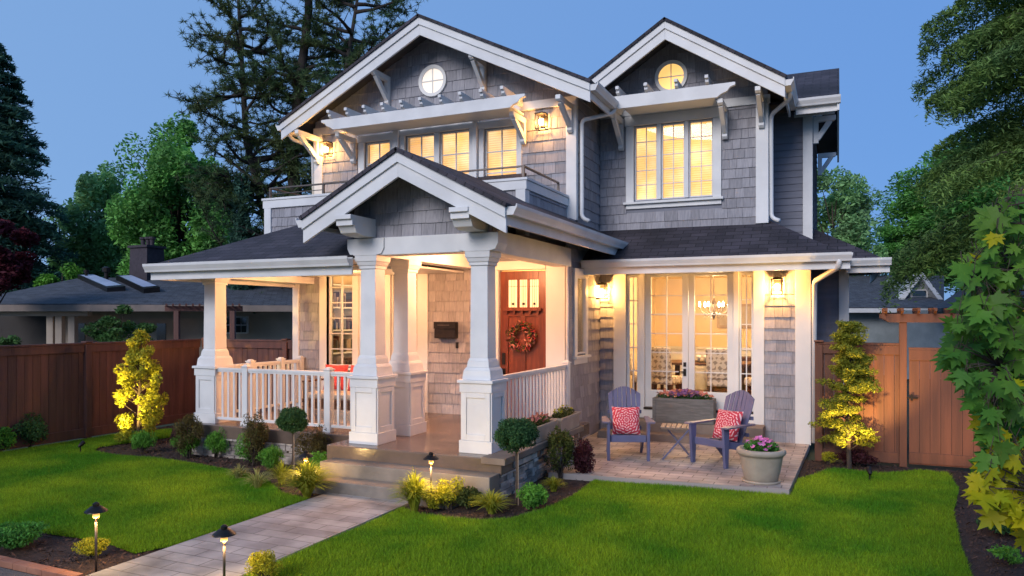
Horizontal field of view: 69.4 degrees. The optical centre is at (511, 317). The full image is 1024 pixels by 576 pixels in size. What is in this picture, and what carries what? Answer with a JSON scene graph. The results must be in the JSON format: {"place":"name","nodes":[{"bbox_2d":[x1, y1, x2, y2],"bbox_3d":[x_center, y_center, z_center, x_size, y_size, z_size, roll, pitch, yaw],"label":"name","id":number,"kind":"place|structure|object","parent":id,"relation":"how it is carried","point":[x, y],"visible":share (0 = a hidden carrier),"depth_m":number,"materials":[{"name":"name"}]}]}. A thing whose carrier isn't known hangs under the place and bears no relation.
{"place":"outdoors","nodes":[
{"label":"outdoors","id":0,"kind":"place"},
{"bbox_2d":[86,493,408,575],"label":"garden path","id":1,"kind":"structure","parent":0,"point":[281,533],"depth_m":7.45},
{"bbox_2d":[268,458,296,484],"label":"ornamental grass","id":2,"kind":"object","parent":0,"point":[280,471],"depth_m":9.89,"materials":[{"name":"plant"}]},
{"bbox_2d":[0,428,973,575],"bbox_3d":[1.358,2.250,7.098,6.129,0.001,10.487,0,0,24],"label":"lawn","id":3,"kind":"structure","parent":0,"point":[627,541],"depth_m":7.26,"materials":[{"name":"plant"}]},
{"bbox_2d":[212,524,235,575],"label":"path light","id":4,"kind":"object","parent":3,"relation":"on","point":[224,532],"visible":1,"depth_m":6.07,"materials":[{"name":"brown metal"}]},
{"bbox_2d":[244,549,284,575],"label":"shrub","id":5,"kind":"object","parent":3,"relation":"on","point":[263,563],"visible":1,"depth_m":6.23,"materials":[{"name":"yellow plant"}]},
{"bbox_2d":[3,379,973,471],"bbox_3d":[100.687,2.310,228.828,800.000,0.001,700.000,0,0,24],"label":"ground","id":6,"kind":"structure","parent":0,"point":[811,454],"depth_m":13.21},
{"bbox_2d":[0,328,21,347],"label":"shrub","id":7,"kind":"object","parent":6,"relation":"on","point":[11,340],"visible":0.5,"depth_m":14.91,"materials":[{"name":"green plant"}]},
{"bbox_2d":[0,219,40,302],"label":"red leaved tree","id":8,"kind":"object","parent":6,"relation":"on","point":[16,267],"visible":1,"depth_m":20.22,"materials":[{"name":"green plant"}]},
{"bbox_2d":[0,43,78,292],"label":"fir tree","id":9,"kind":"object","parent":6,"relation":"on","point":[18,146],"visible":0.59,"depth_m":29.89,"materials":[{"name":"green plant"}]},
{"bbox_2d":[32,262,84,286],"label":"deciduous tree","id":10,"kind":"object","parent":6,"relation":"on","point":[48,278],"visible":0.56,"depth_m":27.63,"materials":[{"name":"green plant"}]},
{"bbox_2d":[43,160,135,279],"bbox_3d":[-19.756,-2.649,36.106,5.004,9.813,5.287,0,0,24],"label":"deciduous tree","id":11,"kind":"object","parent":6,"relation":"on","point":[91,243],"visible":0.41,"depth_m":34.58,"materials":[{"name":"green plant"}]},
{"bbox_2d":[81,304,157,343],"bbox_3d":[-9.247,0.971,17.505,2.050,2.563,1.365,0,0,24],"label":"shrub","id":12,"kind":"object","parent":6,"relation":"on","point":[117,332],"visible":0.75,"depth_m":17.36,"materials":[{"name":"green plant"}]},
{"bbox_2d":[0,237,292,356],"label":"neighbour house","id":13,"kind":"structure","parent":6,"relation":"on","point":[61,312],"depth_m":23.92,"materials":[{"name":"concrete"}]},
{"bbox_2d":[157,323,165,339],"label":"window","id":14,"kind":"structure","parent":13,"relation":"in","point":[161,330],"depth_m":23.45,"materials":[{"name":"grey glass"}]},
{"bbox_2d":[226,316,247,333],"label":"window","id":15,"kind":"structure","parent":13,"relation":"in","point":[241,321],"depth_m":23.72,"materials":[{"name":"black glass"}]},
{"bbox_2d":[103,112,233,274],"bbox_3d":[-13.941,-3.187,31.124,5.193,10.889,5.519,0,0,-12],"label":"deciduous tree","id":16,"kind":"object","parent":6,"relation":"on","point":[156,203],"visible":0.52,"depth_m":29.58,"materials":[{"name":"green plant"}]},
{"bbox_2d":[165,304,242,339],"bbox_3d":[-8.755,0.945,20.911,2.161,2.610,3.089,0,0,-20],"label":"backyard pergola","id":17,"kind":"object","parent":6,"relation":"on","point":[232,309],"visible":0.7,"depth_m":20.01,"materials":[{"name":"brown wood"}]},
{"bbox_2d":[222,171,260,313],"bbox_3d":[-9.130,-1.331,25.093,1.945,7.163,1.923,0,0,24],"label":"cypress tree","id":18,"kind":"object","parent":6,"relation":"on","point":[244,221],"visible":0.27,"depth_m":24.84,"materials":[{"name":"green plant"}]},
{"bbox_2d":[162,0,428,312],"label":"pine tree","id":19,"kind":"object","parent":6,"relation":"on","point":[287,152],"visible":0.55,"depth_m":25.34,"materials":[{"name":"green plant"}]},
{"bbox_2d":[817,165,888,276],"bbox_3d":[14.934,-2.329,34.075,4.436,9.162,4.098,0,0,24],"label":"deciduous tree","id":20,"kind":"object","parent":6,"relation":"on","point":[849,213],"visible":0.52,"depth_m":33.02,"materials":[{"name":"green plant"}]},
{"bbox_2d":[868,218,966,283],"bbox_3d":[19.902,-1.344,36.009,5.065,7.196,3.693,0,0,24],"label":"deciduous tree","id":21,"kind":"object","parent":6,"relation":"on","point":[894,231],"visible":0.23,"depth_m":35.87,"materials":[{"name":"green plant"}]},
{"bbox_2d":[849,273,1023,378],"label":"neighbour house","id":22,"kind":"structure","parent":6,"relation":"on","point":[864,304],"depth_m":28.60,"materials":[{"name":"concrete"}]},
{"bbox_2d":[870,132,1023,295],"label":"deciduous tree","id":23,"kind":"object","parent":6,"relation":"on","point":[901,208],"visible":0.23,"depth_m":35.81,"materials":[{"name":"green plant"}]},
{"bbox_2d":[874,0,1023,313],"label":"cedar tree","id":24,"kind":"object","parent":6,"relation":"on","point":[997,61],"visible":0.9,"depth_m":20.68,"materials":[{"name":"green plant"}]},
{"bbox_2d":[466,488,514,513],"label":"ornamental grass","id":25,"kind":"object","parent":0,"point":[491,504],"depth_m":8.44,"materials":[{"name":"plant"}]},
{"bbox_2d":[0,425,1023,575],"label":"garden soil","id":26,"kind":"structure","parent":0,"point":[965,539],"depth_m":8.26,"materials":[{"name":"brown soil"}]},
{"bbox_2d":[0,426,16,451],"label":"shrub","id":27,"kind":"object","parent":26,"relation":"on","point":[8,438],"visible":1,"depth_m":12.26,"materials":[{"name":"green plant"}]},
{"bbox_2d":[0,567,35,575],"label":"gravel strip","id":28,"kind":"object","parent":26,"relation":"on","point":[5,572],"depth_m":6.49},
{"bbox_2d":[0,520,49,549],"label":"shrub","id":29,"kind":"object","parent":26,"relation":"on","point":[14,535],"visible":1,"depth_m":7.15,"materials":[{"name":"green plant"}]},
{"bbox_2d":[12,412,48,446],"bbox_3d":[-8.254,1.927,12.682,0.721,0.653,0.638,0,0,24],"label":"shrub","id":30,"kind":"object","parent":26,"relation":"on","point":[35,427],"visible":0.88,"depth_m":12.57,"materials":[{"name":"green plant"}]},
{"bbox_2d":[0,555,82,575],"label":"brick edging","id":31,"kind":"object","parent":26,"relation":"on","point":[25,566],"visible":1,"depth_m":6.54,"materials":[{"name":"red brick"}]},
{"bbox_2d":[71,537,110,558],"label":"shrub","id":32,"kind":"object","parent":26,"relation":"on","point":[88,546],"visible":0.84,"depth_m":6.87,"materials":[{"name":"yellow plant"}]},
{"bbox_2d":[84,502,107,571],"bbox_3d":[-3.670,1.942,6.531,0.190,0.617,0.190,0,0,24],"label":"path light","id":33,"kind":"object","parent":26,"relation":"on","point":[95,509],"visible":0.99,"depth_m":6.51,"materials":[{"name":"brown metal"}]},
{"bbox_2d":[0,339,200,450],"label":"wooden fence","id":34,"kind":"object","parent":26,"relation":"on","point":[64,390],"visible":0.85,"depth_m":13.55,"materials":[{"name":"brown wood"}]},
{"bbox_2d":[112,328,169,442],"bbox_3d":[-6.559,1.222,13.107,0.916,2.068,0.968,0,0,-23],"label":"golden evergreen","id":35,"kind":"object","parent":26,"relation":"on","point":[138,358],"visible":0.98,"depth_m":13.03,"materials":[{"name":"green plant"}]},
{"bbox_2d":[129,430,157,452],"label":"shrub","id":36,"kind":"object","parent":26,"relation":"on","point":[142,440],"visible":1,"depth_m":12.19,"materials":[{"name":"green plant"}]},
{"bbox_2d":[169,430,200,457],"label":"shrub","id":37,"kind":"object","parent":26,"relation":"on","point":[195,444],"visible":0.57,"depth_m":11.76,"materials":[{"name":"green plant"}]},
{"bbox_2d":[173,412,203,458],"bbox_3d":[-5.144,1.885,11.793,0.466,0.737,0.445,0,0,-8],"label":"wispy shrub","id":38,"kind":"object","parent":26,"relation":"on","point":[196,427],"visible":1,"depth_m":11.73,"materials":[{"name":"green plant"}]},
{"bbox_2d":[203,427,228,457],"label":"shrub","id":39,"kind":"object","parent":26,"relation":"on","point":[214,443],"visible":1,"depth_m":11.78,"materials":[{"name":"green plant"}]},
{"bbox_2d":[201,338,292,413],"bbox_3d":[-5.508,1.347,15.577,2.690,1.805,0.160,0,0,24],"label":"wooden fence","id":40,"kind":"object","parent":26,"relation":"on","point":[241,351],"visible":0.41,"depth_m":15.46,"materials":[{"name":"brown wood"}]},
{"bbox_2d":[234,433,263,462],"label":"shrub","id":41,"kind":"object","parent":26,"relation":"on","point":[239,451],"visible":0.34,"depth_m":11.34,"materials":[{"name":"green plant"}]},
{"bbox_2d":[241,409,269,464],"bbox_3d":[-3.918,1.830,11.265,0.464,0.846,0.396,0,0,24],"label":"wispy shrub","id":42,"kind":"object","parent":26,"relation":"on","point":[255,446],"visible":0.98,"depth_m":11.20,"materials":[{"name":"green plant"}]},
{"bbox_2d":[236,467,275,488],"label":"ornamental grass","id":43,"kind":"object","parent":26,"relation":"on","point":[256,481],"depth_m":9.63,"materials":[{"name":"green plant"}]},
{"bbox_2d":[255,444,283,470],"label":"shrub","id":44,"kind":"object","parent":26,"relation":"on","point":[270,457],"visible":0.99,"depth_m":10.77,"materials":[{"name":"green plant"}]},
{"bbox_2d":[275,406,308,472],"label":"topiary tree","id":45,"kind":"object","parent":26,"relation":"on","point":[293,420],"visible":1,"depth_m":10.36,"materials":[{"name":"green plant"}]},
{"bbox_2d":[273,459,340,497],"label":"ornamental grass","id":46,"kind":"object","parent":26,"relation":"on","point":[306,479],"depth_m":9.15,"materials":[{"name":"plant"}]},
{"bbox_2d":[291,424,332,462],"bbox_3d":[-2.886,1.906,10.800,0.567,0.698,0.563,0,0,24],"label":"wispy shrub","id":47,"kind":"object","parent":26,"relation":"on","point":[316,443],"visible":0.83,"depth_m":10.70,"materials":[{"name":"green plant"}]},
{"bbox_2d":[308,451,326,470],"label":"shrub","id":48,"kind":"object","parent":26,"relation":"on","point":[317,459],"visible":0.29,"depth_m":10.28,"materials":[{"name":"green plant"}]},
{"bbox_2d":[387,469,439,512],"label":"ornamental grass","id":49,"kind":"object","parent":26,"relation":"on","point":[413,489],"depth_m":8.48,"materials":[{"name":"plant"}]},
{"bbox_2d":[423,452,438,510],"bbox_3d":[-0.943,1.909,8.609,0.190,0.682,0.190,0,0,24],"label":"path light","id":50,"kind":"object","parent":26,"relation":"on","point":[430,457],"visible":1,"depth_m":8.59,"materials":[{"name":"brown metal"}]},
{"bbox_2d":[423,488,442,510],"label":"shrub","id":51,"kind":"object","parent":26,"relation":"on","point":[432,505],"visible":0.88,"depth_m":8.56,"materials":[{"name":"yellow plant"}]},
{"bbox_2d":[434,475,464,508],"bbox_3d":[-0.751,2.056,8.691,0.395,0.399,0.374,0,0,24],"label":"shrub","id":52,"kind":"object","parent":26,"relation":"on","point":[445,491],"visible":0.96,"depth_m":8.64,"materials":[{"name":"yellow plant"}]},
{"bbox_2d":[453,485,481,508],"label":"shrub","id":53,"kind":"object","parent":26,"relation":"on","point":[462,498],"visible":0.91,"depth_m":8.65,"materials":[{"name":"green plant"}]},
{"bbox_2d":[492,417,539,505],"bbox_3d":[0.045,1.718,8.867,0.582,1.065,0.579,0,0,24],"label":"topiary tree","id":54,"kind":"object","parent":26,"relation":"on","point":[514,434],"visible":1,"depth_m":8.74,"materials":[{"name":"green plant"}]},
{"bbox_2d":[142,13,891,509],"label":"house","id":55,"kind":"structure","parent":26,"relation":"on","point":[660,177],"depth_m":12.99,"materials":[{"name":"wood"}]},
{"bbox_2d":[302,370,349,410],"bbox_3d":[-2.779,1.350,12.803,1.600,0.800,0.700,0,0,24],"label":"porch bench","id":56,"kind":"object","parent":55,"relation":"on","point":[335,399],"visible":0.02,"depth_m":12.67,"materials":[{"name":"brown wood"}]},
{"bbox_2d":[323,364,348,389],"bbox_3d":[-3.129,1.070,13.141,0.460,0.460,0.150,0,-12,16],"label":"red cushion","id":57,"kind":"object","parent":56,"relation":"on","point":[340,368],"visible":0.34,"depth_m":13.08,"materials":[{"name":"fabric"}]},
{"bbox_2d":[319,140,332,156],"bbox_3d":[-3.757,-3.412,14.976,0.194,0.317,0.223,0,0,24],"label":"wall lantern","id":58,"kind":"object","parent":55,"relation":"attached to","point":[327,148],"depth_m":14.96,"materials":[{"name":"brown metal"}]},
{"bbox_2d":[333,283,351,364],"bbox_3d":[-3.270,0.525,16.355,0.320,2.450,3.107,0,0,24],"label":"bookcase","id":59,"kind":"object","parent":55,"relation":"on","point":[337,326],"visible":0.17,"depth_m":15.41,"materials":[{"name":"white paint"}]},
{"bbox_2d":[323,275,416,369],"bbox_3d":[-2.664,-0.002,14.058,2.120,2.055,0.190,0,0,24],"label":"window","id":60,"kind":"structure","parent":55,"relation":"in","point":[389,279],"depth_m":14.17,"materials":[{"name":"white glass"}]},
{"bbox_2d":[357,132,392,172],"bbox_3d":[-2.605,-2.680,14.737,0.920,1.860,0.340,0,0,24],"label":"window","id":61,"kind":"structure","parent":55,"relation":"in","point":[377,149],"depth_m":14.73,"materials":[{"name":"glass"}]},
{"bbox_2d":[418,65,446,96],"bbox_3d":[-1.504,-4.500,14.111,0.600,0.600,0.080,0,0,24],"label":"round window","id":62,"kind":"structure","parent":55,"relation":"in","point":[432,81],"depth_m":14.09,"materials":[{"name":"white glass"}]},
{"bbox_2d":[399,122,471,175],"bbox_3d":[-1.379,-2.700,14.198,1.640,1.900,0.340,0,0,24],"label":"window","id":63,"kind":"structure","parent":55,"relation":"in","point":[453,150],"depth_m":14.15,"materials":[{"name":"glass"}]},
{"bbox_2d":[434,322,457,337],"bbox_3d":[-1.189,0.233,13.313,0.440,0.295,0.138,0,0,24],"label":"mailbox","id":64,"kind":"object","parent":55,"relation":"attached to","point":[445,329],"visible":1,"depth_m":13.26,"materials":[{"name":"brown metal"}]},
{"bbox_2d":[478,118,521,176],"bbox_3d":[-0.161,-2.680,13.662,0.900,1.860,0.340,0,0,24],"label":"window","id":65,"kind":"structure","parent":55,"relation":"in","point":[500,147],"depth_m":13.68,"materials":[{"name":"glass"}]},
{"bbox_2d":[505,320,536,351],"bbox_3d":[0.154,0.334,12.760,0.595,0.570,0.169,0,0,24],"label":"wreath","id":66,"kind":"object","parent":55,"relation":"attached to","point":[512,332],"visible":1,"depth_m":12.77,"materials":[{"name":"green plant"}]},
{"bbox_2d":[500,270,545,416],"bbox_3d":[0.187,0.465,12.828,0.870,2.530,0.146,0,0,24],"label":"front door","id":67,"kind":"structure","parent":55,"relation":"in","point":[522,293],"depth_m":12.84,"materials":[{"name":"brown wood"}]},
{"bbox_2d":[534,112,548,130],"bbox_3d":[0.527,-3.471,13.091,0.194,0.317,0.223,0,0,24],"label":"wall lantern","id":68,"kind":"object","parent":55,"relation":"attached to","point":[543,121],"depth_m":13.06,"materials":[{"name":"brown metal"}]},
{"bbox_2d":[532,419,557,442],"bbox_3d":[0.367,1.619,10.518,0.280,0.228,0.890,0,0,24],"label":"planter box","id":69,"kind":"object","parent":55,"relation":"on","point":[545,428],"visible":0.21,"depth_m":10.46,"materials":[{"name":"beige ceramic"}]},
{"bbox_2d":[528,412,550,425],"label":"flower bed plants","id":70,"kind":"object","parent":69,"relation":"on","point":[538,417],"visible":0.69,"depth_m":10.48,"materials":[{"name":"pink plant"}]},
{"bbox_2d":[549,411,580,433],"bbox_3d":[0.792,1.619,11.434,0.280,0.228,0.910,0,0,24],"label":"planter box","id":71,"kind":"object","parent":55,"relation":"on","point":[570,422],"visible":0.49,"depth_m":11.32,"materials":[{"name":"beige ceramic"}]},
{"bbox_2d":[552,404,573,418],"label":"flower bed plants","id":72,"kind":"object","parent":71,"relation":"on","point":[565,413],"visible":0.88,"depth_m":11.30,"materials":[{"name":"green plant"}]},
{"bbox_2d":[572,268,590,364],"bbox_3d":[1.225,-0.011,13.112,0.120,1.677,0.830,0,0,24],"label":"window","id":73,"kind":"structure","parent":55,"relation":"in","point":[580,281],"depth_m":13.12,"materials":[{"name":"white glass"}]},
{"bbox_2d":[596,282,607,298],"bbox_3d":[1.710,-0.501,14.067,0.194,0.317,0.223,0,0,24],"label":"wall lantern","id":74,"kind":"object","parent":55,"relation":"attached to","point":[603,289],"depth_m":14.02,"materials":[{"name":"white glass"}]},
{"bbox_2d":[630,346,656,393],"bbox_3d":[2.667,1.140,15.202,0.624,1.100,0.500,0,0,14],"label":"dining chair","id":75,"kind":"object","parent":55,"relation":"on","point":[635,373],"visible":0.29,"depth_m":15.02,"materials":[{"name":"fabric"}]},
{"bbox_2d":[645,273,688,406],"bbox_3d":[2.862,0.435,13.722,0.797,2.480,0.105,0,0,24],"label":"french door","id":76,"kind":"structure","parent":55,"relation":"in","point":[649,393],"depth_m":13.75,"materials":[{"name":"white glass"}]},
{"bbox_2d":[652,347,681,389],"bbox_3d":[3.046,1.140,14.709,0.500,1.100,0.624,0,0,39],"label":"dining chair","id":77,"kind":"object","parent":55,"relation":"on","point":[658,361],"visible":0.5,"depth_m":14.50,"materials":[{"name":"fabric"}]},
{"bbox_2d":[655,60,687,90],"bbox_3d":[2.938,-4.430,13.653,0.600,0.600,0.080,0,0,24],"label":"round window","id":78,"kind":"structure","parent":55,"relation":"in","point":[665,75],"depth_m":13.65,"materials":[{"name":"yellow"}]},
{"bbox_2d":[623,106,723,209],"bbox_3d":[3.005,-2.907,13.744,1.830,1.747,0.380,0,0,24],"label":"window","id":79,"kind":"structure","parent":55,"relation":"in","point":[681,159],"depth_m":13.74,"materials":[{"name":"glass"}]},
{"bbox_2d":[667,360,750,389],"bbox_3d":[4.030,1.305,15.243,1.700,0.770,1.050,0,0,24],"label":"dining table","id":80,"kind":"object","parent":55,"relation":"on","point":[677,363],"visible":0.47,"depth_m":15.29,"materials":[{"name":"brown wood"}]},
{"bbox_2d":[689,272,733,409],"bbox_3d":[3.608,0.435,13.424,0.797,2.480,0.050,0,0,24],"label":"french door","id":81,"kind":"structure","parent":55,"relation":"in","point":[720,397],"depth_m":13.37,"materials":[{"name":"white glass"}]},
{"bbox_2d":[698,276,726,319],"bbox_3d":[4.044,-0.408,14.827,0.605,0.964,0.616,0,0,24],"label":"chandelier","id":82,"kind":"object","parent":55,"relation":"hanging from","point":[714,304],"visible":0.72,"depth_m":14.81,"materials":[{"name":"white metal"}]},
{"bbox_2d":[705,348,726,391],"bbox_3d":[4.037,1.140,14.271,0.500,1.100,0.624,0,0,26],"label":"dining chair","id":83,"kind":"object","parent":55,"relation":"on","point":[719,362],"visible":0.43,"depth_m":14.06,"materials":[{"name":"fabric"}]},
{"bbox_2d":[717,304,750,327],"bbox_3d":[5.096,-0.025,16.921,0.800,0.550,0.040,0,0,24],"label":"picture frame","id":84,"kind":"object","parent":55,"relation":"attached to","point":[722,322],"visible":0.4,"depth_m":16.98,"materials":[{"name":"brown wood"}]},
{"bbox_2d":[771,277,782,294],"bbox_3d":[4.584,-0.541,12.802,0.194,0.317,0.223,0,0,24],"label":"wall lantern","id":85,"kind":"object","parent":55,"relation":"attached to","point":[778,283],"depth_m":12.76,"materials":[{"name":"white glass"}]},
{"bbox_2d":[516,482,549,509],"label":"shrub","id":86,"kind":"object","parent":26,"relation":"on","point":[533,496],"visible":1,"depth_m":8.63,"materials":[{"name":"green plant"}]},
{"bbox_2d":[538,474,567,491],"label":"ornamental grass","id":87,"kind":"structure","parent":26,"relation":"on","point":[553,484],"depth_m":9.53,"materials":[{"name":"green plant"}]},
{"bbox_2d":[544,425,574,478],"bbox_3d":[0.661,1.883,10.317,0.438,0.740,0.454,0,0,24],"label":"shrub","id":88,"kind":"object","parent":26,"relation":"on","point":[564,442],"visible":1,"depth_m":10.27,"materials":[{"name":"green plant"}]},
{"bbox_2d":[569,438,595,473],"bbox_3d":[0.996,1.967,10.413,0.372,0.573,0.426,0,0,-33],"label":"shrub","id":89,"kind":"object","parent":26,"relation":"on","point":[582,462],"visible":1,"depth_m":10.34,"materials":[{"name":"purple plant"}]},
{"bbox_2d":[821,451,838,463],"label":"shrub","id":90,"kind":"object","parent":26,"relation":"on","point":[828,457],"visible":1,"depth_m":11.29,"materials":[{"name":"green plant"}]},
{"bbox_2d":[808,319,883,468],"bbox_3d":[4.957,1.141,11.023,1.044,2.222,0.992,0,0,24],"label":"young conifer","id":91,"kind":"object","parent":26,"relation":"on","point":[846,338],"visible":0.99,"depth_m":10.91,"materials":[{"name":"green plant"}]},
{"bbox_2d":[814,340,898,463],"bbox_3d":[5.313,1.308,11.428,1.200,1.885,0.160,0,0,24],"label":"wooden fence","id":92,"kind":"object","parent":26,"relation":"on","point":[881,414],"visible":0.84,"depth_m":11.32,"materials":[{"name":"brown wood"}]},
{"bbox_2d":[834,448,879,465],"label":"shrub","id":93,"kind":"object","parent":26,"relation":"on","point":[858,457],"visible":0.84,"depth_m":11.11,"materials":[{"name":"red plant"}]},
{"bbox_2d":[879,308,1023,466],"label":"garden arbor","id":94,"kind":"object","parent":26,"relation":"on","point":[903,319],"visible":0.56,"depth_m":11.11,"materials":[{"name":"brown wood"}]},
{"bbox_2d":[907,347,981,467],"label":"garden gate","id":95,"kind":"structure","parent":94,"relation":"attached to","point":[935,418],"depth_m":11.00,"materials":[{"name":"brown wood"}]},
{"bbox_2d":[929,184,1023,551],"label":"maple tree","id":96,"kind":"object","parent":26,"relation":"on","point":[980,354],"visible":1,"depth_m":4.15,"materials":[{"name":"green plant"}]},
{"bbox_2d":[986,543,1023,564],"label":"shrub","id":97,"kind":"object","parent":26,"relation":"on","point":[1004,552],"visible":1,"depth_m":6.73,"materials":[{"name":"green plant"}]},
{"bbox_2d":[0,0,1023,300],"label":"sky","id":98,"kind":"structure","parent":0,"point":[96,72],"materials":[{"name":"blue"}]},
{"bbox_2d":[548,432,809,494],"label":"patio","id":99,"kind":"structure","parent":0,"point":[628,461],"depth_m":10.73,"materials":[{"name":"grey stone"}]},
{"bbox_2d":[602,386,655,460],"bbox_3d":[1.789,1.651,11.587,0.810,1.057,0.895,0,0,4],"label":"adirondack chair","id":100,"kind":"object","parent":99,"relation":"on","point":[612,400],"visible":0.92,"depth_m":11.76,"materials":[{"name":"blue paint"}]},
{"bbox_2d":[612,407,640,434],"bbox_3d":[1.791,1.625,11.623,0.440,0.440,0.150,0,-17,4],"label":"cushion","id":101,"kind":"object","parent":100,"relation":"on","point":[625,420],"visible":1,"depth_m":11.56,"materials":[{"name":"fabric"}]},
{"bbox_2d":[660,423,689,459],"bbox_3d":[2.544,1.928,11.445,0.458,0.506,0.435,0,0,16],"label":"folding table","id":102,"kind":"object","parent":99,"relation":"on","point":[673,426],"visible":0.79,"depth_m":11.33,"materials":[{"name":"brown wood"}]},
{"bbox_2d":[684,390,755,468],"bbox_3d":[3.185,1.651,11.102,0.895,1.057,0.810,0,0,-36],"label":"adirondack chair","id":103,"kind":"object","parent":99,"relation":"on","point":[743,401],"visible":0.85,"depth_m":11.10,"materials":[{"name":"blue paint"}]},
{"bbox_2d":[712,409,742,441],"bbox_3d":[3.238,1.619,11.116,0.150,0.460,0.460,24,-14,-34],"label":"cushion","id":104,"kind":"object","parent":103,"relation":"on","point":[724,418],"visible":0.82,"depth_m":11.06,"materials":[{"name":"fabric"}]},
{"bbox_2d":[736,445,785,484],"bbox_3d":[3.305,1.960,9.821,0.630,0.440,0.630,0,0,24],"label":"flower pot","id":105,"kind":"object","parent":99,"relation":"on","point":[761,468],"visible":0.88,"depth_m":9.61,"materials":[{"name":"beige ceramic"}]},
{"bbox_2d":[743,435,778,451],"bbox_3d":[3.312,1.698,9.823,0.473,0.244,0.459,0,0,24],"label":"petunia","id":106,"kind":"object","parent":105,"relation":"on","point":[760,443],"visible":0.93,"depth_m":9.73,"materials":[{"name":"pink plant"}]},
{"bbox_2d":[652,396,715,424],"bbox_3d":[3.096,1.667,13.293,1.076,0.435,0.372,0,0,24],"label":"planter trough","id":107,"kind":"object","parent":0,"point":[673,410],"visible":0.84,"depth_m":13.14,"materials":[{"name":"grey wood"}]},
{"bbox_2d":[656,388,713,399],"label":"mixed flowers","id":108,"kind":"object","parent":107,"relation":"on","point":[683,393],"visible":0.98,"depth_m":13.19,"materials":[{"name":"purple plant"}]},
{"bbox_2d":[714,356,750,392],"bbox_3d":[5.218,1.280,16.577,1.600,0.780,0.450,0,0,24],"label":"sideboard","id":109,"kind":"object","parent":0,"point":[720,389],"visible":0.1,"depth_m":16.61,"materials":[{"name":"brown wood"}]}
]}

